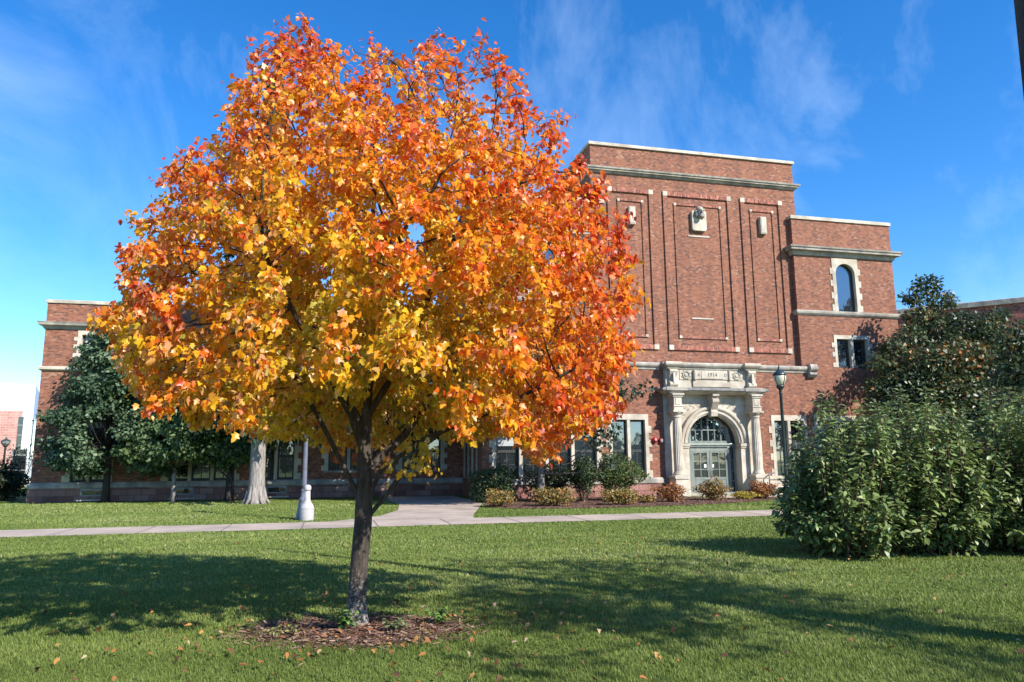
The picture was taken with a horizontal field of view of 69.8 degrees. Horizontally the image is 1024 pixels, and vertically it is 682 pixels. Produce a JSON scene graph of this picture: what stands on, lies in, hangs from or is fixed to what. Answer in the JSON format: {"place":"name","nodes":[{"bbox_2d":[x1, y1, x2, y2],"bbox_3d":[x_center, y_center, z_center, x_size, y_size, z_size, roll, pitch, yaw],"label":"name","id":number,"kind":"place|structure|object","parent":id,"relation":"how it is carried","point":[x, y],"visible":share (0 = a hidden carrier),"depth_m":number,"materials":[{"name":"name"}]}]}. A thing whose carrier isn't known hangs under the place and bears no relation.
{"place":"outdoors","nodes":[
{"label":"outdoors","id":0,"kind":"place"},
{"bbox_2d":[0,383,38,485],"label":"white building","id":1,"kind":"structure","parent":0,"point":[18,406],"depth_m":59.28,"materials":[{"name":"pink brick"}]},
{"bbox_2d":[11,449,27,473],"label":"window","id":2,"kind":"structure","parent":1,"relation":"in","point":[19,450],"depth_m":58.93,"materials":[{"name":"glass"}]},
{"bbox_2d":[16,417,23,448],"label":"window","id":3,"kind":"structure","parent":1,"relation":"in","point":[21,419],"depth_m":59.18,"materials":[{"name":"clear glass"}]},
{"bbox_2d":[30,418,35,454],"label":"side window","id":4,"kind":"structure","parent":1,"relation":"in","point":[34,424],"depth_m":61.96,"materials":[{"name":"white glass"}]},
{"bbox_2d":[339,495,481,520],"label":"side path","id":5,"kind":"structure","parent":0,"point":[428,507],"depth_m":26.27,"materials":[{"name":"concrete"}]},
{"bbox_2d":[0,488,1023,681],"bbox_3d":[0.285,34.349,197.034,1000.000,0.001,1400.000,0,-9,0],"label":"lawn","id":6,"kind":"structure","parent":0,"point":[21,499],"depth_m":8.72,"materials":[{"name":"green plant"}]},
{"bbox_2d":[1,437,10,469],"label":"street lamp","id":7,"kind":"object","parent":6,"relation":"on","point":[5,442],"visible":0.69,"depth_m":44.50,"materials":[{"name":"silver metal"}]},
{"bbox_2d":[0,459,30,500],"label":"dark hedge","id":8,"kind":"object","parent":6,"relation":"on","point":[10,481],"visible":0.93,"depth_m":35.24,"materials":[{"name":"green plant"}]},
{"bbox_2d":[1,444,32,496],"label":"twiggy shrub","id":9,"kind":"object","parent":6,"relation":"on","point":[18,461],"visible":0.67,"depth_m":40.39,"materials":[{"name":"brown plant"}]},
{"bbox_2d":[29,300,188,502],"bbox_3d":[-17.692,2.595,33.232,6.840,9.460,6.143,5,-11,-30],"label":"green tree","id":10,"kind":"object","parent":6,"relation":"on","point":[93,390],"visible":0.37,"depth_m":31.88,"materials":[{"name":"green plant"}]},
{"bbox_2d":[105,346,230,501],"bbox_3d":[-15.027,3.515,33.314,6.011,7.629,5.438,0,-9,0],"label":"green tree","id":11,"kind":"object","parent":6,"relation":"on","point":[175,435],"visible":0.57,"depth_m":31.51,"materials":[{"name":"green plant"}]},
{"bbox_2d":[189,408,276,501],"bbox_3d":[-12.700,4.834,32.862,4.689,4.841,3.326,3,-10,-22],"label":"green tree","id":12,"kind":"object","parent":6,"relation":"on","point":[238,454],"visible":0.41,"depth_m":32.30,"materials":[{"name":"green plant"}]},
{"bbox_2d":[186,70,337,504],"bbox_3d":[-10.966,-2.781,32.450,6.282,19.700,6.463,-6,-11,29],"label":"tree","id":13,"kind":"object","parent":6,"relation":"on","point":[256,493],"visible":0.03,"depth_m":30.68,"materials":[{"name":"grey plant"}]},
{"bbox_2d":[295,365,311,519],"bbox_3d":[-6.197,2.801,22.098,0.500,5.016,0.492,0,-9,0],"label":"street lamp","id":14,"kind":"object","parent":6,"relation":"on","point":[304,474],"visible":0.17,"depth_m":21.85,"materials":[{"name":"grey metal"}]},
{"bbox_2d":[299,485,313,520],"bbox_3d":[-5.941,4.689,21.277,0.410,1.020,0.410,0,-9,0],"label":"bollard","id":15,"kind":"object","parent":6,"relation":"on","point":[306,513],"visible":0.97,"depth_m":21.12,"materials":[{"name":"white paint"}]},
{"bbox_2d":[86,11,650,626],"bbox_3d":[-1.500,-0.457,7.928,5.852,6.833,4.872,0,-9,0],"label":"maple tree","id":16,"kind":"object","parent":6,"relation":"on","point":[450,257],"visible":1,"depth_m":6.75,"materials":[{"name":"orange plant"}]},
{"bbox_2d":[255,619,485,647],"bbox_3d":[-1.429,2.804,7.096,2.340,0.001,1.304,0,-9,0],"label":"soil ring","id":17,"kind":"object","parent":6,"relation":"on","point":[362,636],"visible":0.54,"depth_m":7.04,"materials":[{"name":"brown soil"}]},
{"bbox_2d":[209,611,487,652],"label":"bark chips","id":18,"kind":"object","parent":17,"relation":"on","point":[320,625],"visible":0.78,"depth_m":6.99,"materials":[{"name":"brown plant"}]},
{"bbox_2d":[263,623,300,637],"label":"weed plant","id":19,"kind":"object","parent":18,"relation":"on","point":[286,629],"visible":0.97,"depth_m":6.93,"materials":[{"name":"green plant"}]},
{"bbox_2d":[327,608,361,629],"bbox_3d":[-1.637,2.714,7.146,0.346,0.218,0.254,0,-9,0],"label":"weed plant","id":20,"kind":"object","parent":18,"relation":"on","point":[344,621],"visible":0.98,"depth_m":7.11,"materials":[{"name":"green plant"}]},
{"bbox_2d":[381,617,407,630],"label":"weed plant","id":21,"kind":"object","parent":18,"relation":"on","point":[393,627],"visible":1,"depth_m":7.07,"materials":[{"name":"green plant"}]},
{"bbox_2d":[425,604,448,622],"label":"weed plant","id":22,"kind":"object","parent":18,"relation":"on","point":[439,614],"visible":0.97,"depth_m":7.38,"materials":[{"name":"green plant"}]},
{"bbox_2d":[0,510,781,536],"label":"footpath","id":23,"kind":"structure","parent":6,"relation":"on","point":[187,528],"depth_m":19.79,"materials":[{"name":"concrete"}]},
{"bbox_2d":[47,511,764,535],"bbox_3d":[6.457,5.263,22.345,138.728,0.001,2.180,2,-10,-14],"label":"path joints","id":24,"kind":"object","parent":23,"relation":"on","point":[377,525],"visible":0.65,"depth_m":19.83,"materials":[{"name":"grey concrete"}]},
{"bbox_2d":[318,322,468,500],"bbox_3d":[-4.716,2.711,32.250,8.241,8.698,6.089,0,-9,0],"label":"dark tree","id":25,"kind":"object","parent":6,"relation":"on","point":[377,452],"visible":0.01,"depth_m":32.17,"materials":[{"name":"green plant"}]},
{"bbox_2d":[26,141,903,502],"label":"school building","id":26,"kind":"structure","parent":6,"relation":"on","point":[748,279],"depth_m":36.81,"materials":[{"name":"red brick"}]},
{"bbox_2d":[72,330,95,356],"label":"window","id":27,"kind":"structure","parent":26,"relation":"in","point":[81,334],"depth_m":34.16,"materials":[{"name":"stone"}]},
{"bbox_2d":[61,422,113,481],"bbox_3d":[-19.339,5.083,33.604,2.070,2.700,0.290,2,-10,-14],"label":"window","id":28,"kind":"structure","parent":26,"relation":"in","point":[100,474],"depth_m":33.60,"materials":[{"name":"glass"}]},
{"bbox_2d":[76,489,101,500],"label":"basement window","id":29,"kind":"structure","parent":26,"relation":"in","point":[83,492],"depth_m":33.13,"materials":[{"name":"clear glass"}]},
{"bbox_2d":[168,487,194,499],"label":"basement window","id":30,"kind":"structure","parent":26,"relation":"in","point":[179,490],"depth_m":34.07,"materials":[{"name":"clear glass"}]},
{"bbox_2d":[160,432,238,480],"bbox_3d":[-14.667,5.234,34.744,3.450,2.700,0.290,2,-10,-14],"label":"window","id":31,"kind":"structure","parent":26,"relation":"in","point":[194,472],"depth_m":34.60,"materials":[{"name":"glass"}]},
{"bbox_2d":[266,486,288,497],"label":"basement window","id":32,"kind":"structure","parent":26,"relation":"in","point":[269,489],"depth_m":35.03,"materials":[{"name":"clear glass"}]},
{"bbox_2d":[265,438,301,479],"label":"window","id":33,"kind":"structure","parent":26,"relation":"in","point":[279,464],"depth_m":35.56,"materials":[{"name":"glass"}]},
{"bbox_2d":[333,455,343,463],"bbox_3d":[-8.585,5.806,36.222,0.535,0.497,0.059,2,-10,-14],"label":"paper pumpkin","id":34,"kind":"object","parent":26,"relation":"hanging from","point":[335,460],"visible":0.45,"depth_m":36.17,"materials":[{"name":"orange paper"}]},
{"bbox_2d":[321,425,373,472],"bbox_3d":[-8.084,5.293,36.345,2.600,2.400,0.350,2,-10,-14],"label":"window","id":35,"kind":"structure","parent":26,"relation":"in","point":[350,457],"depth_m":36.20,"materials":[{"name":"glass"}]},
{"bbox_2d":[395,424,446,471],"bbox_3d":[-4.589,5.406,37.198,2.600,2.400,0.350,2,-10,-14],"label":"window","id":36,"kind":"structure","parent":26,"relation":"in","point":[439,459],"depth_m":37.28,"materials":[{"name":"glass"}]},
{"bbox_2d":[463,440,476,477],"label":"window","id":37,"kind":"structure","parent":26,"relation":"in","point":[469,453],"depth_m":35.73,"materials":[{"name":"glass"}]},
{"bbox_2d":[526,240,563,294],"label":"arched window","id":38,"kind":"structure","parent":26,"relation":"in","point":[549,250],"depth_m":35.27,"materials":[{"name":"glass"}]},
{"bbox_2d":[489,414,602,478],"bbox_3d":[1.576,4.811,33.646,5.450,2.970,0.290,2,-10,-14],"label":"window","id":39,"kind":"structure","parent":26,"relation":"in","point":[503,455],"depth_m":33.36,"materials":[{"name":"stone"}]},
{"bbox_2d":[606,414,652,476],"bbox_3d":[5.485,4.937,34.600,2.300,2.970,0.290,2,-10,-14],"label":"window","id":40,"kind":"structure","parent":26,"relation":"in","point":[634,442],"depth_m":34.71,"materials":[{"name":"stone"}]},
{"bbox_2d":[691,450,710,491],"bbox_3d":[9.148,6.293,35.472,0.963,2.000,0.133,2,-10,-14],"label":"door","id":41,"kind":"structure","parent":26,"relation":"in","point":[700,458],"depth_m":35.53,"materials":[{"name":"paint"}]},
{"bbox_2d":[709,450,728,491],"bbox_3d":[10.108,6.324,35.707,0.963,2.000,0.134,2,-10,-14],"label":"door","id":42,"kind":"structure","parent":26,"relation":"in","point":[718,459],"depth_m":35.77,"materials":[{"name":"paint"}]},
{"bbox_2d":[769,415,809,475],"bbox_3d":[13.835,5.206,36.638,2.300,2.970,0.290,2,-10,-14],"label":"window","id":43,"kind":"structure","parent":26,"relation":"in","point":[775,428],"depth_m":36.63,"materials":[{"name":"stone"}]},
{"bbox_2d":[829,258,862,311],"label":"arched window","id":44,"kind":"structure","parent":26,"relation":"in","point":[846,294],"depth_m":38.98,"materials":[{"name":"stone"}]},
{"bbox_2d":[831,335,873,368],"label":"window","id":45,"kind":"structure","parent":26,"relation":"in","point":[851,351],"depth_m":38.41,"materials":[{"name":"stone"}]},
{"bbox_2d":[812,415,903,463],"bbox_3d":[17.743,5.332,37.592,5.450,2.970,0.290,2,-10,-14],"label":"window","id":46,"kind":"structure","parent":26,"relation":"in","point":[816,423],"depth_m":37.47,"materials":[{"name":"stone"}]},
{"bbox_2d":[7,535,1023,681],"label":"fallen leaves","id":47,"kind":"object","parent":6,"relation":"on","point":[396,673],"visible":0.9,"depth_m":7.07,"materials":[{"name":"orange plant"}]},
{"bbox_2d":[483,495,776,508],"bbox_3d":[5.188,6.561,30.112,13.600,0.001,7.500,2,-10,-14],"label":"mulch bed","id":48,"kind":"object","parent":6,"relation":"on","point":[635,504],"visible":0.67,"depth_m":28.39,"materials":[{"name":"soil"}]},
{"bbox_2d":[466,464,517,502],"bbox_3d":[-0.837,5.844,30.063,2.192,1.591,1.779,0,-9,0],"label":"round shrub","id":49,"kind":"object","parent":48,"relation":"on","point":[492,478],"visible":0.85,"depth_m":29.73,"materials":[{"name":"green plant"}]},
{"bbox_2d":[482,488,516,506],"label":"shrub","id":50,"kind":"object","parent":48,"relation":"on","point":[493,497],"visible":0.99,"depth_m":26.84,"materials":[{"name":"yellow plant"}]},
{"bbox_2d":[515,460,570,498],"bbox_3d":[1.551,5.933,30.989,2.089,1.907,2.174,7,-12,-37],"label":"round shrub","id":51,"kind":"object","parent":48,"relation":"on","point":[551,481],"visible":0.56,"depth_m":30.82,"materials":[{"name":"green plant"}]},
{"bbox_2d":[530,486,577,505],"bbox_3d":[1.544,5.756,27.193,1.822,0.789,1.354,0,-9,0],"label":"shrub","id":52,"kind":"object","parent":48,"relation":"on","point":[559,495],"visible":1,"depth_m":26.99,"materials":[{"name":"yellow plant"}]},
{"bbox_2d":[451,328,657,499],"bbox_3d":[1.334,2.619,29.155,7.726,7.765,7.752,4,-11,-26],"label":"dark tree","id":53,"kind":"object","parent":48,"relation":"on","point":[542,472],"visible":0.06,"depth_m":28.90,"materials":[{"name":"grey plant"}]},
{"bbox_2d":[560,456,605,500],"bbox_3d":[2.893,5.665,30.167,1.750,1.912,1.643,8,-12,-40],"label":"round shrub","id":54,"kind":"object","parent":48,"relation":"on","point":[585,480],"visible":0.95,"depth_m":29.96,"materials":[{"name":"green plant"}]},
{"bbox_2d":[600,488,638,504],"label":"shrub","id":55,"kind":"object","parent":48,"relation":"on","point":[624,496],"visible":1,"depth_m":27.37,"materials":[{"name":"yellow plant"}]},
{"bbox_2d":[596,451,650,490],"bbox_3d":[4.506,5.642,30.770,2.563,2.130,2.220,0,-9,0],"label":"round shrub","id":56,"kind":"object","parent":48,"relation":"on","point":[622,477],"visible":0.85,"depth_m":30.34,"materials":[{"name":"green plant"}]},
{"bbox_2d":[635,494,656,502],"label":"shrub","id":57,"kind":"object","parent":48,"relation":"on","point":[643,497],"visible":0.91,"depth_m":28.65,"materials":[{"name":"yellow plant"}]},
{"bbox_2d":[650,481,685,501],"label":"shrub","id":58,"kind":"object","parent":48,"relation":"on","point":[667,490],"visible":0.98,"depth_m":29.12,"materials":[{"name":"orange plant"}]},
{"bbox_2d":[689,476,733,499],"bbox_3d":[8.319,6.121,30.241,1.515,1.178,1.460,7,-12,-39],"label":"shrub","id":59,"kind":"object","parent":48,"relation":"on","point":[710,490],"visible":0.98,"depth_m":30.13,"materials":[{"name":"yellow plant"}]},
{"bbox_2d":[730,491,763,498],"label":"shrub","id":60,"kind":"object","parent":48,"relation":"on","point":[739,495],"visible":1,"depth_m":30.68,"materials":[{"name":"yellow plant"}]},
{"bbox_2d":[746,480,777,497],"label":"shrub","id":61,"kind":"object","parent":48,"relation":"on","point":[764,489],"visible":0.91,"depth_m":31.14,"materials":[{"name":"orange plant"}]},
{"bbox_2d":[772,364,789,499],"bbox_3d":[10.029,3.419,27.092,0.500,5.170,0.492,0,-9,0],"label":"street lamp","id":62,"kind":"object","parent":6,"relation":"on","point":[779,376],"visible":0.68,"depth_m":27.21,"materials":[{"name":"grey metal"}]},
{"bbox_2d":[769,393,935,560],"bbox_3d":[5.781,2.354,12.756,2.637,2.933,2.777,0,-9,0],"label":"leafy shrub","id":63,"kind":"object","parent":6,"relation":"on","point":[839,505],"visible":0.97,"depth_m":12.28,"materials":[{"name":"green plant"}]},
{"bbox_2d":[848,388,1023,557],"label":"leafy shrub","id":64,"kind":"object","parent":6,"relation":"on","point":[941,488],"visible":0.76,"depth_m":12.39,"materials":[{"name":"green plant"}]},
{"bbox_2d":[856,273,1019,458],"bbox_3d":[21.295,1.911,35.950,6.944,11.064,10.280,-7,-12,36],"label":"bronze tree","id":65,"kind":"object","parent":6,"relation":"on","point":[959,363],"visible":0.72,"depth_m":34.63,"materials":[{"name":"green plant"}]},
{"bbox_2d":[948,387,1023,553],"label":"leafy shrub","id":66,"kind":"object","parent":6,"relation":"on","point":[1014,540],"visible":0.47,"depth_m":12.71,"materials":[{"name":"green plant"}]},
{"bbox_2d":[979,319,1023,427],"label":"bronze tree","id":67,"kind":"object","parent":6,"relation":"on","point":[1015,342],"visible":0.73,"depth_m":26.04,"materials":[{"name":"green plant"}]},
{"bbox_2d":[1014,0,1023,96],"bbox_3d":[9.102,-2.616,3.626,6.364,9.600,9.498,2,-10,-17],"label":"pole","id":68,"kind":"object","parent":6,"relation":"on","point":[1019,9],"depth_m":7.07,"materials":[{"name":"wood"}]},
{"bbox_2d":[0,0,1023,447],"label":"sky","id":69,"kind":"structure","parent":0,"point":[908,115],"materials":[{"name":"blue"}]},
{"bbox_2d":[703,495,781,497],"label":"entrance path","id":70,"kind":"structure","parent":0,"point":[728,496],"depth_m":33.19,"materials":[{"name":"concrete"}]},
{"bbox_2d":[897,297,1023,477],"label":"brick building","id":71,"kind":"structure","parent":0,"point":[1016,305],"depth_m":53.34,"materials":[{"name":"brick"}]}
]}

